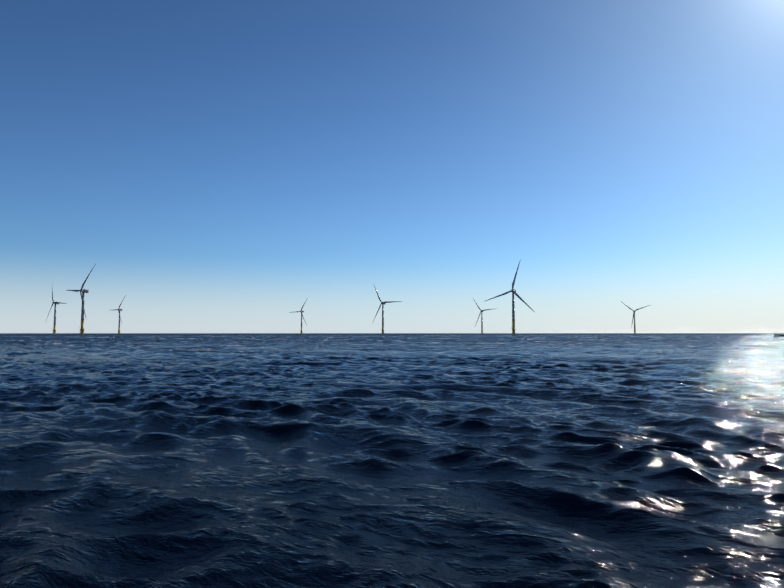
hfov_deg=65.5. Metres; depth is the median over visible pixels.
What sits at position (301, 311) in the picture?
wind turbine
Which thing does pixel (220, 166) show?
sky
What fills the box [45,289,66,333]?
wind turbine
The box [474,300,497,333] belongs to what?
wind turbine
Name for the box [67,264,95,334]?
wind turbine
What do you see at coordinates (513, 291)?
wind turbine
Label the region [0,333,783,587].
sea
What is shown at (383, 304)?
wind turbine
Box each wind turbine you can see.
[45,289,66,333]
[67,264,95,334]
[114,295,125,333]
[289,296,308,333]
[372,286,401,333]
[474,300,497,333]
[486,259,532,334]
[622,302,649,333]
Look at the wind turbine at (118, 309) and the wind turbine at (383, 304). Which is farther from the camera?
the wind turbine at (118, 309)
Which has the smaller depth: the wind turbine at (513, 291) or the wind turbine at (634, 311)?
the wind turbine at (513, 291)
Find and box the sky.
[0,0,783,332]

